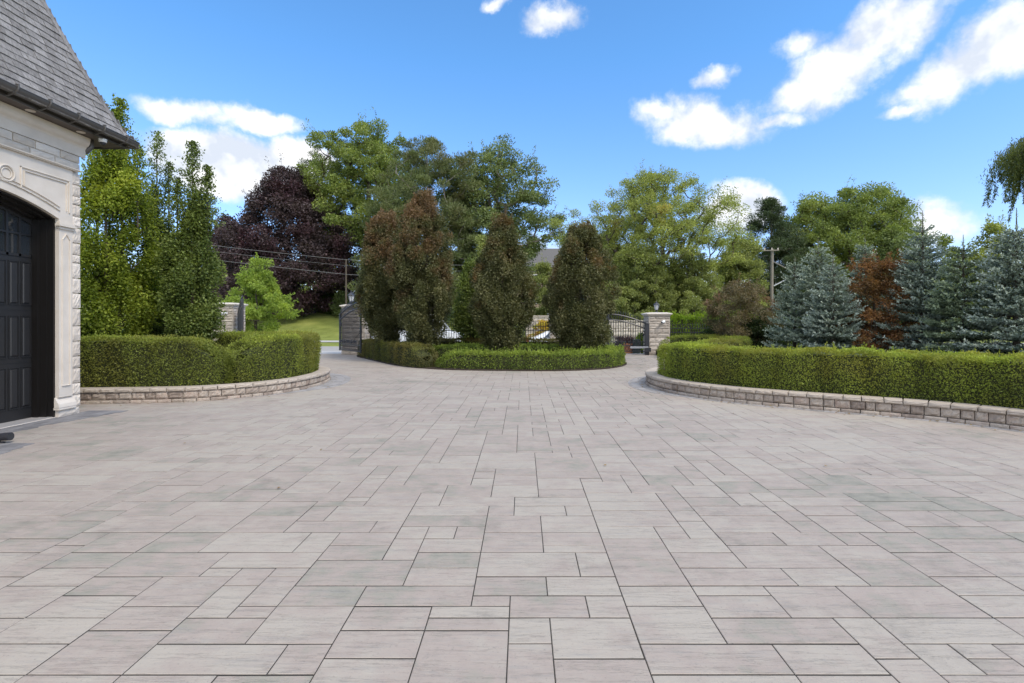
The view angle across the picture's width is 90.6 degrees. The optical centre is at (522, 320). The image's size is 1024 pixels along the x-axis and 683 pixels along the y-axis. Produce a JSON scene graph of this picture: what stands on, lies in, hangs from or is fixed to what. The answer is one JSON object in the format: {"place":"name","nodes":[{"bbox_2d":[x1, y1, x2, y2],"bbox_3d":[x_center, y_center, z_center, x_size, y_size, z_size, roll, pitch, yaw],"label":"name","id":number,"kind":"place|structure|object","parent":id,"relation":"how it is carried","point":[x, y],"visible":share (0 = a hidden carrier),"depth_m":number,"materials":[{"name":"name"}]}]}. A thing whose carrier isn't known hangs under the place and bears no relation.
{"place":"outdoors","nodes":[
{"label":"outdoors","id":0,"kind":"place"},
{"bbox_2d":[320,351,340,353],"bbox_3d":[-11.000,1.661,25.850,9.000,0.081,2.700,0,0,0],"label":"driveway apron","id":1,"kind":"object","parent":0,"point":[330,352],"visible":0.1,"depth_m":25.81,"materials":[{"name":"concrete"}]},
{"bbox_2d":[321,346,340,350],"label":"road","id":2,"kind":"structure","parent":0,"point":[330,348],"depth_m":29.84,"materials":[{"name":"grey asphalt"}]},
{"bbox_2d":[373,320,460,341],"bbox_3d":[-6.256,0.591,30.200,5.708,2.300,2.230,0,0,0],"label":"parked van","id":3,"kind":"object","parent":2,"relation":"on","point":[448,335],"depth_m":29.28,"materials":[{"name":"white paint"}]},
{"bbox_2d":[529,331,548,338],"bbox_3d":[2.612,1.260,29.900,4.756,1.440,2.100,0,0,0],"label":"parked sedan","id":4,"kind":"object","parent":2,"relation":"on","point":[543,335],"visible":0.06,"depth_m":29.16,"materials":[{"name":"white paint"}]},
{"bbox_2d":[0,353,1023,682],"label":"driveway","id":5,"kind":"structure","parent":0,"point":[436,525],"depth_m":3.70,"materials":[{"name":"stone pavers"},{"name":"joint sand"}]},
{"bbox_2d":[0,432,14,442],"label":"ground spotlight","id":6,"kind":"object","parent":5,"relation":"on","point":[5,437],"visible":1,"depth_m":6.60,"materials":[{"name":"black metal"}]},
{"bbox_2d":[0,443,34,453],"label":"paved band","id":7,"kind":"object","parent":5,"relation":"on","point":[6,447],"visible":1,"depth_m":6.42,"materials":[{"name":"grey stone"}]},
{"bbox_2d":[0,417,51,427],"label":"garage sill","id":8,"kind":"structure","parent":5,"relation":"on","point":[16,422],"depth_m":7.94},
{"bbox_2d":[0,417,54,428],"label":"sill edge","id":9,"kind":"object","parent":8,"relation":"attached to","point":[27,422],"visible":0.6,"depth_m":7.88,"materials":[{"name":"stone"}]},
{"bbox_2d":[0,410,127,432],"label":"garage apron","id":10,"kind":"object","parent":5,"relation":"on","point":[67,418],"visible":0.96,"depth_m":8.17,"materials":[{"name":"grey stone"}]},
{"bbox_2d":[0,0,139,423],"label":"garage","id":11,"kind":"structure","parent":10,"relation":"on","point":[57,119],"depth_m":8.25,"materials":[{"name":"stone"}]},
{"bbox_2d":[0,204,31,423],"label":"door","id":12,"kind":"structure","parent":11,"relation":"in","point":[15,229],"depth_m":8.02,"materials":[{"name":"black wood"}]},
{"bbox_2d":[98,138,106,144],"bbox_3d":[-7.400,-3.146,8.930,0.124,0.108,0.124,0,0,0],"label":"security camera","id":13,"kind":"object","parent":11,"relation":"attached to","point":[103,141],"visible":1,"depth_m":8.89,"materials":[{"name":"white plastic"}]},
{"bbox_2d":[80,366,330,403],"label":"retaining wall","id":14,"kind":"structure","parent":5,"relation":"on","point":[124,395],"depth_m":10.10,"materials":[{"name":"beige stone"}]},
{"bbox_2d":[222,373,350,399],"bbox_3d":[-6.573,1.607,14.116,3.137,0.026,7.182,0,0,-31],"label":"paved border","id":15,"kind":"object","parent":5,"relation":"on","point":[339,380],"visible":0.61,"depth_m":12.86,"materials":[{"name":"grey stone"}]},
{"bbox_2d":[339,304,369,354],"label":"gate pillar","id":16,"kind":"structure","parent":5,"relation":"on","point":[365,334],"depth_m":23.95,"materials":[{"name":"stone"}]},
{"bbox_2d":[339,300,361,352],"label":"gate","id":17,"kind":"structure","parent":16,"relation":"attached to","point":[350,329],"depth_m":22.88,"materials":[{"name":"black metal"}]},
{"bbox_2d":[347,291,354,301],"bbox_3d":[-8.220,-1.112,24.300,0.396,0.684,0.343,0,0,0],"label":"lantern","id":18,"kind":"object","parent":16,"relation":"on","point":[351,295],"visible":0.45,"depth_m":24.21,"materials":[{"name":"white glass"}]},
{"bbox_2d":[357,354,626,370],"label":"island soil","id":19,"kind":"structure","parent":5,"relation":"on","point":[439,368],"depth_m":16.47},
{"bbox_2d":[352,207,408,359],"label":"columnar tree","id":20,"kind":"object","parent":19,"relation":"on","point":[371,294],"visible":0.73,"depth_m":19.96,"materials":[{"name":"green plant"}]},
{"bbox_2d":[357,337,438,367],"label":"hedge","id":21,"kind":"object","parent":19,"relation":"on","point":[412,353],"visible":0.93,"depth_m":18.04,"materials":[{"name":"green plant"}]},
{"bbox_2d":[383,187,454,353],"bbox_3d":[-3.842,-1.635,19.244,2.574,6.922,2.711,0,0,0],"label":"columnar tree","id":22,"kind":"object","parent":19,"relation":"on","point":[419,281],"visible":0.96,"depth_m":18.63,"materials":[{"name":"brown plant"}]},
{"bbox_2d":[448,256,480,341],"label":"columnar tree","id":23,"kind":"object","parent":19,"relation":"on","point":[462,319],"visible":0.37,"depth_m":20.80,"materials":[{"name":"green plant"}]},
{"bbox_2d":[404,335,558,351],"bbox_3d":[-1.330,1.111,21.438,8.364,1.044,1.852,0,0,5],"label":"hedge","id":24,"kind":"object","parent":19,"relation":"on","point":[452,340],"visible":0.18,"depth_m":20.87,"materials":[{"name":"green plant"}]},
{"bbox_2d":[429,341,561,362],"bbox_3d":[-0.746,1.168,18.653,5.838,0.926,1.242,0,0,0],"label":"hedge","id":25,"kind":"object","parent":19,"relation":"on","point":[441,349],"visible":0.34,"depth_m":18.49,"materials":[{"name":"green plant"}]},
{"bbox_2d":[466,210,538,354],"bbox_3d":[-0.706,-1.159,18.169,2.639,5.575,2.054,0,0,0],"label":"columnar tree","id":26,"kind":"object","parent":19,"relation":"on","point":[497,315],"visible":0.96,"depth_m":17.68,"materials":[{"name":"green plant"}]},
{"bbox_2d":[434,342,626,369],"bbox_3d":[1.153,1.206,18.002,7.902,0.834,3.927,0,0,-36],"label":"hedge","id":27,"kind":"object","parent":19,"relation":"on","point":[610,355],"visible":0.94,"depth_m":16.48,"materials":[{"name":"green boxwood leaves"},{"name":"twig"}]},
{"bbox_2d":[541,220,621,354],"bbox_3d":[2.098,-0.789,18.187,2.753,5.615,2.757,0,0,-40],"label":"columnar tree","id":28,"kind":"object","parent":19,"relation":"on","point":[577,316],"visible":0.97,"depth_m":17.60,"materials":[{"name":"green plant"}]},
{"bbox_2d":[630,323,650,354],"bbox_3d":[5.460,0.860,23.565,0.960,1.480,0.250,0,0,0],"label":"gate opener","id":29,"kind":"object","parent":5,"relation":"on","point":[647,349],"visible":0.98,"depth_m":23.53,"materials":[{"name":"black metal"}]},
{"bbox_2d":[641,312,672,354],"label":"gate pillar","id":30,"kind":"structure","parent":5,"relation":"on","point":[659,331],"depth_m":23.79,"materials":[{"name":"stone"}]},
{"bbox_2d":[608,311,645,351],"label":"gate","id":31,"kind":"structure","parent":30,"relation":"attached to","point":[630,323],"depth_m":24.09,"materials":[{"name":"black metal"}]},
{"bbox_2d":[653,301,659,311],"bbox_3d":[6.420,-0.675,24.300,0.330,0.570,0.286,0,0,0],"label":"lantern","id":32,"kind":"object","parent":30,"relation":"on","point":[656,306],"visible":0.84,"depth_m":24.24,"materials":[{"name":"white glass"}]},
{"bbox_2d":[628,376,1023,432],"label":"paved border","id":33,"kind":"object","parent":5,"relation":"on","point":[642,386],"visible":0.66,"depth_m":9.65,"materials":[{"name":"grey stone"}]},
{"bbox_2d":[645,367,1023,430],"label":"retaining wall","id":34,"kind":"structure","parent":5,"relation":"on","point":[992,416],"depth_m":8.82,"materials":[{"name":"beige stone"}]},
{"bbox_2d":[46,0,1023,305],"label":"sky","id":35,"kind":"structure","parent":0,"point":[783,100],"materials":[{"name":"blue"}]},
{"bbox_2d":[525,315,548,341],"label":"stone wall","id":36,"kind":"structure","parent":0,"point":[538,317],"depth_m":36.86,"materials":[{"name":"beige stone"}]},
{"bbox_2d":[80,306,1023,345],"bbox_3d":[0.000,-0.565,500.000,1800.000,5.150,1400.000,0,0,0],"label":"lawn","id":37,"kind":"structure","parent":0,"point":[325,327],"depth_m":52.44,"materials":[{"name":"green plant"}]},
{"bbox_2d":[211,303,247,341],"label":"gate pillar","id":38,"kind":"structure","parent":37,"relation":"on","point":[230,320],"depth_m":23.78,"materials":[{"name":"stone"}]},
{"bbox_2d":[237,295,243,331],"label":"gate","id":39,"kind":"structure","parent":38,"relation":"attached to","point":[240,320],"depth_m":22.40,"materials":[{"name":"black metal"}]},
{"bbox_2d":[210,214,249,296],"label":"purple maple","id":40,"kind":"object","parent":37,"relation":"on","point":[225,218],"visible":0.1,"depth_m":68.89,"materials":[{"name":"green plant"}]},
{"bbox_2d":[218,252,303,332],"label":"deciduous tree","id":41,"kind":"object","parent":37,"relation":"on","point":[254,282],"visible":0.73,"depth_m":32.50,"materials":[{"name":"green plant"}]},
{"bbox_2d":[206,153,361,316],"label":"purple maple","id":42,"kind":"object","parent":37,"relation":"on","point":[288,198],"visible":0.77,"depth_m":53.31,"materials":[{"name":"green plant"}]},
{"bbox_2d":[316,292,334,314],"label":"shrub","id":43,"kind":"object","parent":37,"relation":"on","point":[331,295],"visible":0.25,"depth_m":57.20,"materials":[{"name":"green plant"}]},
{"bbox_2d":[296,130,359,270],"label":"pine tree","id":44,"kind":"object","parent":37,"relation":"on","point":[305,161],"visible":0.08,"depth_m":62.83,"materials":[{"name":"green plant"}]},
{"bbox_2d":[328,290,348,316],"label":"shrub","id":45,"kind":"object","parent":37,"relation":"on","point":[339,297],"visible":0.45,"depth_m":55.17,"materials":[{"name":"green plant"}]},
{"bbox_2d":[344,259,346,303],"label":"utility pole","id":46,"kind":"object","parent":37,"relation":"on","point":[345,265],"visible":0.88,"depth_m":46.94,"materials":[{"name":"brown wood"}]},
{"bbox_2d":[219,260,456,279],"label":"overhead wire","id":47,"kind":"object","parent":46,"relation":"attached to","point":[307,270],"visible":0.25,"depth_m":45.82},
{"bbox_2d":[101,231,718,265],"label":"overhead wire","id":48,"kind":"object","parent":46,"relation":"hanging from","point":[334,258],"visible":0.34,"depth_m":45.60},
{"bbox_2d":[222,252,767,271],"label":"overhead wire","id":49,"kind":"object","parent":46,"relation":"attached to","point":[343,265],"visible":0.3,"depth_m":45.74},
{"bbox_2d":[294,107,425,255],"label":"green maple","id":50,"kind":"object","parent":37,"relation":"on","point":[343,189],"visible":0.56,"depth_m":56.35,"materials":[{"name":"green plant"}]},
{"bbox_2d":[344,135,483,306],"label":"deciduous tree","id":51,"kind":"object","parent":37,"relation":"on","point":[426,175],"visible":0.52,"depth_m":49.59,"materials":[{"name":"green plant"}]},
{"bbox_2d":[370,322,548,340],"bbox_3d":[-3.075,0.920,24.700,8.750,1.960,0.100,0,0,0],"label":"iron fence","id":52,"kind":"object","parent":37,"relation":"on","point":[535,330],"visible":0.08,"depth_m":24.69,"materials":[{"name":"black metal"}]},
{"bbox_2d":[443,178,476,299],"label":"pine tree","id":53,"kind":"object","parent":37,"relation":"on","point":[456,263],"visible":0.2,"depth_m":53.17,"materials":[{"name":"green plant"}]},
{"bbox_2d":[470,231,500,321],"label":"deciduous tree","id":54,"kind":"object","parent":37,"relation":"on","point":[480,241],"visible":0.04,"depth_m":35.64,"materials":[{"name":"green plant"}]},
{"bbox_2d":[435,133,566,283],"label":"deciduous tree","id":55,"kind":"object","parent":37,"relation":"on","point":[496,187],"visible":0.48,"depth_m":54.53,"materials":[{"name":"green plant"}]},
{"bbox_2d":[519,255,552,336],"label":"deciduous tree","id":56,"kind":"object","parent":37,"relation":"on","point":[542,269],"visible":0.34,"depth_m":39.55,"materials":[{"name":"green plant"}]},
{"bbox_2d":[527,319,548,336],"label":"flowering shrub","id":57,"kind":"object","parent":37,"relation":"on","point":[542,324],"visible":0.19,"depth_m":34.66,"materials":[{"name":"yellow plant"}]},
{"bbox_2d":[548,314,555,338],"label":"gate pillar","id":58,"kind":"structure","parent":37,"relation":"on","point":[551,336],"depth_m":24.06,"materials":[{"name":"stone"}]},
{"bbox_2d":[520,245,591,307],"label":"house","id":59,"kind":"structure","parent":37,"relation":"on","point":[549,254],"depth_m":80.24,"materials":[{"name":"beige brick"}]},
{"bbox_2d":[592,227,629,318],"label":"deciduous tree","id":60,"kind":"object","parent":37,"relation":"on","point":[613,253],"visible":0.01,"depth_m":46.35,"materials":[{"name":"green plant"}]},
{"bbox_2d":[599,242,676,328],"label":"deciduous tree","id":61,"kind":"object","parent":37,"relation":"on","point":[631,290],"visible":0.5,"depth_m":39.03,"materials":[{"name":"green plant"}]},
{"bbox_2d":[269,261,1012,306],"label":"distant woods","id":62,"kind":"object","parent":37,"relation":"on","point":[629,279],"visible":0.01,"depth_m":94.36,"materials":[{"name":"green plant"}]},
{"bbox_2d":[546,164,767,312],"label":"ash tree","id":63,"kind":"object","parent":37,"relation":"on","point":[660,213],"visible":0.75,"depth_m":40.99,"materials":[{"name":"green plant"}]},
{"bbox_2d":[637,258,696,328],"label":"deciduous tree","id":64,"kind":"object","parent":37,"relation":"on","point":[671,270],"visible":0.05,"depth_m":43.87,"materials":[{"name":"green plant"}]},
{"bbox_2d":[661,243,731,319],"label":"deciduous tree","id":65,"kind":"object","parent":37,"relation":"on","point":[689,303],"visible":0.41,"depth_m":40.08,"materials":[{"name":"green plant"}]},
{"bbox_2d":[704,230,770,314],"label":"deciduous tree","id":66,"kind":"object","parent":37,"relation":"on","point":[746,270],"visible":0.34,"depth_m":46.73,"materials":[{"name":"green plant"}]},
{"bbox_2d":[663,309,823,347],"bbox_3d":[12.546,0.549,26.081,12.127,2.360,1.485,0,0,0],"label":"hedge","id":67,"kind":"object","parent":37,"relation":"on","point":[689,320],"visible":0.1,"depth_m":25.64,"materials":[{"name":"green plant"}]},
{"bbox_2d":[669,324,869,345],"bbox_3d":[12.950,0.965,24.500,12.100,1.870,0.100,0,0,0],"label":"iron fence","id":68,"kind":"object","parent":37,"relation":"on","point":[687,328],"visible":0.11,"depth_m":24.49,"materials":[{"name":"black metal"}]},
{"bbox_2d":[760,248,793,307],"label":"utility pole","id":69,"kind":"object","parent":37,"relation":"on","point":[772,272],"visible":0.72,"depth_m":49.88,"materials":[{"name":"wood"}]},
{"bbox_2d":[737,196,817,310],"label":"pine tree","id":70,"kind":"object","parent":37,"relation":"on","point":[770,210],"visible":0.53,"depth_m":53.93,"materials":[{"name":"green plant"}]},
{"bbox_2d":[777,175,937,294],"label":"deciduous tree","id":71,"kind":"object","parent":37,"relation":"on","point":[841,226],"visible":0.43,"depth_m":54.06,"materials":[{"name":"green plant"}]},
{"bbox_2d":[858,228,942,322],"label":"deciduous tree","id":72,"kind":"object","parent":37,"relation":"on","point":[898,240],"visible":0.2,"depth_m":49.26,"materials":[{"name":"green plant"}]},
{"bbox_2d":[933,231,983,321],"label":"deciduous tree","id":73,"kind":"object","parent":37,"relation":"on","point":[944,241],"visible":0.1,"depth_m":51.55,"materials":[{"name":"green plant"}]},
{"bbox_2d":[953,210,1023,317],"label":"deciduous tree","id":74,"kind":"object","parent":37,"relation":"on","point":[994,228],"visible":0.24,"depth_m":49.64,"materials":[{"name":"green plant"}]},
{"bbox_2d":[609,320,643,341],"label":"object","id":75,"kind":"structure","parent":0,"point":[632,326],"depth_m":35.87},
{"bbox_2d":[656,350,1011,414],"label":"bed soil","id":76,"kind":"structure","parent":0,"point":[875,409],"depth_m":8.56,"materials":[{"name":"brown soil"}]},
{"bbox_2d":[658,333,752,353],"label":"hedge","id":77,"kind":"object","parent":76,"relation":"on","point":[736,340],"visible":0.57,"depth_m":18.59,"materials":[{"name":"green plant"}]},
{"bbox_2d":[696,318,729,337],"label":"shrub","id":78,"kind":"object","parent":76,"relation":"on","point":[709,331],"visible":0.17,"depth_m":22.80,"materials":[{"name":"green plant"}]},
{"bbox_2d":[695,272,784,345],"bbox_3d":[8.946,-0.113,20.437,3.438,3.706,3.504,0,0,0],"label":"shrub","id":79,"kind":"object","parent":76,"relation":"on","point":[741,294],"visible":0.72,"depth_m":20.15,"materials":[{"name":"green plant"}]},
{"bbox_2d":[733,315,783,348],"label":"shrub","id":80,"kind":"object","parent":76,"relation":"on","point":[759,333],"visible":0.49,"depth_m":19.23,"materials":[{"name":"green plant"}]},
{"bbox_2d":[758,305,803,345],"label":"shrub","id":81,"kind":"object","parent":76,"relation":"on","point":[784,343],"visible":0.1,"depth_m":22.12,"materials":[{"name":"green plant"}]},
{"bbox_2d":[761,256,827,349],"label":"spruce tree","id":82,"kind":"object","parent":76,"relation":"on","point":[781,332],"visible":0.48,"depth_m":17.15,"materials":[{"name":"green plant"}]},
{"bbox_2d":[778,242,856,352],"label":"spruce tree","id":83,"kind":"object","parent":76,"relation":"on","point":[808,285],"visible":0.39,"depth_m":16.10,"materials":[{"name":"green plant"}]},
{"bbox_2d":[797,254,876,354],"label":"spruce tree","id":84,"kind":"object","parent":76,"relation":"on","point":[833,296],"visible":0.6,"depth_m":14.80,"materials":[{"name":"green plant"}]},
{"bbox_2d":[656,338,1023,408],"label":"hedge","id":85,"kind":"object","parent":76,"relation":"on","point":[975,377],"visible":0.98,"depth_m":9.06,"materials":[{"name":"leaves"},{"name":"foliage"}]},
{"bbox_2d":[844,239,899,349],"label":"spruce tree","id":86,"kind":"object","parent":76,"relation":"on","point":[867,249],"visible":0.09,"depth_m":17.32,"materials":[{"name":"green plant"}]},
{"bbox_2d":[828,249,916,354],"bbox_3d":[10.303,-0.276,14.929,2.831,3.707,2.031,0,0,-38],"label":"maple tree","id":87,"kind":"object","parent":76,"relation":"on","point":[869,282],"visible":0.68,"depth_m":14.52,"materials":[{"name":"brown plant"}]},
{"bbox_2d":[864,248,926,350],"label":"spruce tree","id":88,"kind":"object","parent":76,"relation":"on","point":[878,328],"visible":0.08,"depth_m":15.46,"materials":[{"name":"green plant"}]},
{"bbox_2d":[870,210,978,350],"bbox_3d":[11.197,-0.798,14.256,2.729,4.595,2.647,0,0,0],"label":"spruce tree","id":89,"kind":"object","parent":76,"relation":"on","point":[922,282],"visible":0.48,"depth_m":14.02,"materials":[{"name":"green plant"}]},
{"bbox_2d":[916,235,1023,360],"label":"spruce tree","id":90,"kind":"object","parent":76,"relation":"on","point":[947,300],"visible":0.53,"depth_m":12.77,"materials":[{"name":"green plant"}]},
{"bbox_2d":[941,208,1023,359],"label":"spruce tree","id":91,"kind":"object","parent":76,"relation":"on","point":[1009,274],"visible":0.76,"depth_m":11.94,"materials":[{"name":"green plant"}]},
{"bbox_2d":[976,134,1023,222],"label":"weeping tree","id":92,"kind":"object","parent":76,"relation":"on","point":[1008,167],"visible":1,"depth_m":13.36,"materials":[{"name":"green plant"}]},
{"bbox_2d":[868,292,950,353],"bbox_3d":[12.823,0.297,17.016,2.097,2.602,2.321,0,0,0],"label":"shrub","id":93,"kind":"object","parent":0,"point":[912,324],"visible":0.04,"depth_m":16.68,"materials":[{"name":"green plant"}]},
{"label":"right driveway apron","id":94,"kind":"structure","parent":0,"visible":0},
{"bbox_2d":[614,335,623,348],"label":"shrub","id":95,"kind":"object","parent":94,"relation":"on","point":[617,340],"visible":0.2,"depth_m":26.53,"materials":[{"name":"green plant"}]},
{"bbox_2d":[621,335,634,352],"bbox_3d":[5.498,1.252,26.097,1.150,1.250,1.195,0,0,0],"label":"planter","id":96,"kind":"object","parent":94,"relation":"on","point":[632,337],"visible":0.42,"depth_m":26.03,"materials":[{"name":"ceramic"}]},
{"bbox_2d":[632,339,639,352],"bbox_3d":[5.785,1.363,25.800,0.360,0.820,0.360,0,0,0],"label":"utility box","id":97,"kind":"object","parent":94,"relation":"on","point":[637,340],"visible":0.55,"depth_m":25.64,"materials":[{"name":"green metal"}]},
{"bbox_2d":[636,333,643,352],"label":"shrub","id":98,"kind":"object","parent":94,"relation":"on","point":[638,337],"visible":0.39,"depth_m":26.09,"materials":[{"name":"green plant"}]},
{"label":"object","id":99,"kind":"structure","parent":0,"visible":0},
{"bbox_2d":[78,93,166,336],"bbox_3d":[-11.559,-2.297,14.098,2.718,8.045,2.618,0,0,0],"label":"columnar tree","id":100,"kind":"object","parent":99,"relation":"on","point":[112,280],"visible":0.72,"depth_m":13.90,"materials":[{"name":"green plant"}]},
{"bbox_2d":[129,130,182,336],"bbox_3d":[-11.212,-2.051,15.697,1.773,7.604,1.904,0,0,0],"label":"columnar tree","id":101,"kind":"object","parent":99,"relation":"on","point":[159,330],"visible":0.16,"depth_m":15.48,"materials":[{"name":"green plant"}]},
{"bbox_2d":[78,331,236,386],"bbox_3d":[-8.879,0.792,10.513,5.448,1.217,1.230,0,0,-4],"label":"hedge","id":102,"kind":"object","parent":99,"relation":"on","point":[106,360],"visible":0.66,"depth_m":10.23,"materials":[{"name":"green hedge leaves"},{"name":"twig"}]},
{"bbox_2d":[151,140,230,352],"bbox_3d":[-9.522,-1.776,14.552,2.063,6.868,1.686,0,0,0],"label":"columnar tree","id":103,"kind":"object","parent":99,"relation":"on","point":[189,264],"visible":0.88,"depth_m":14.38,"materials":[{"name":"green plant"}]},
{"bbox_2d":[210,328,321,383],"bbox_3d":[-7.100,0.804,13.882,2.710,1.207,6.385,0,0,-38],"label":"hedge","id":104,"kind":"object","parent":99,"relation":"on","point":[265,356],"visible":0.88,"depth_m":11.65,"materials":[{"name":"green hedge leaves"},{"name":"twig"}]}
]}

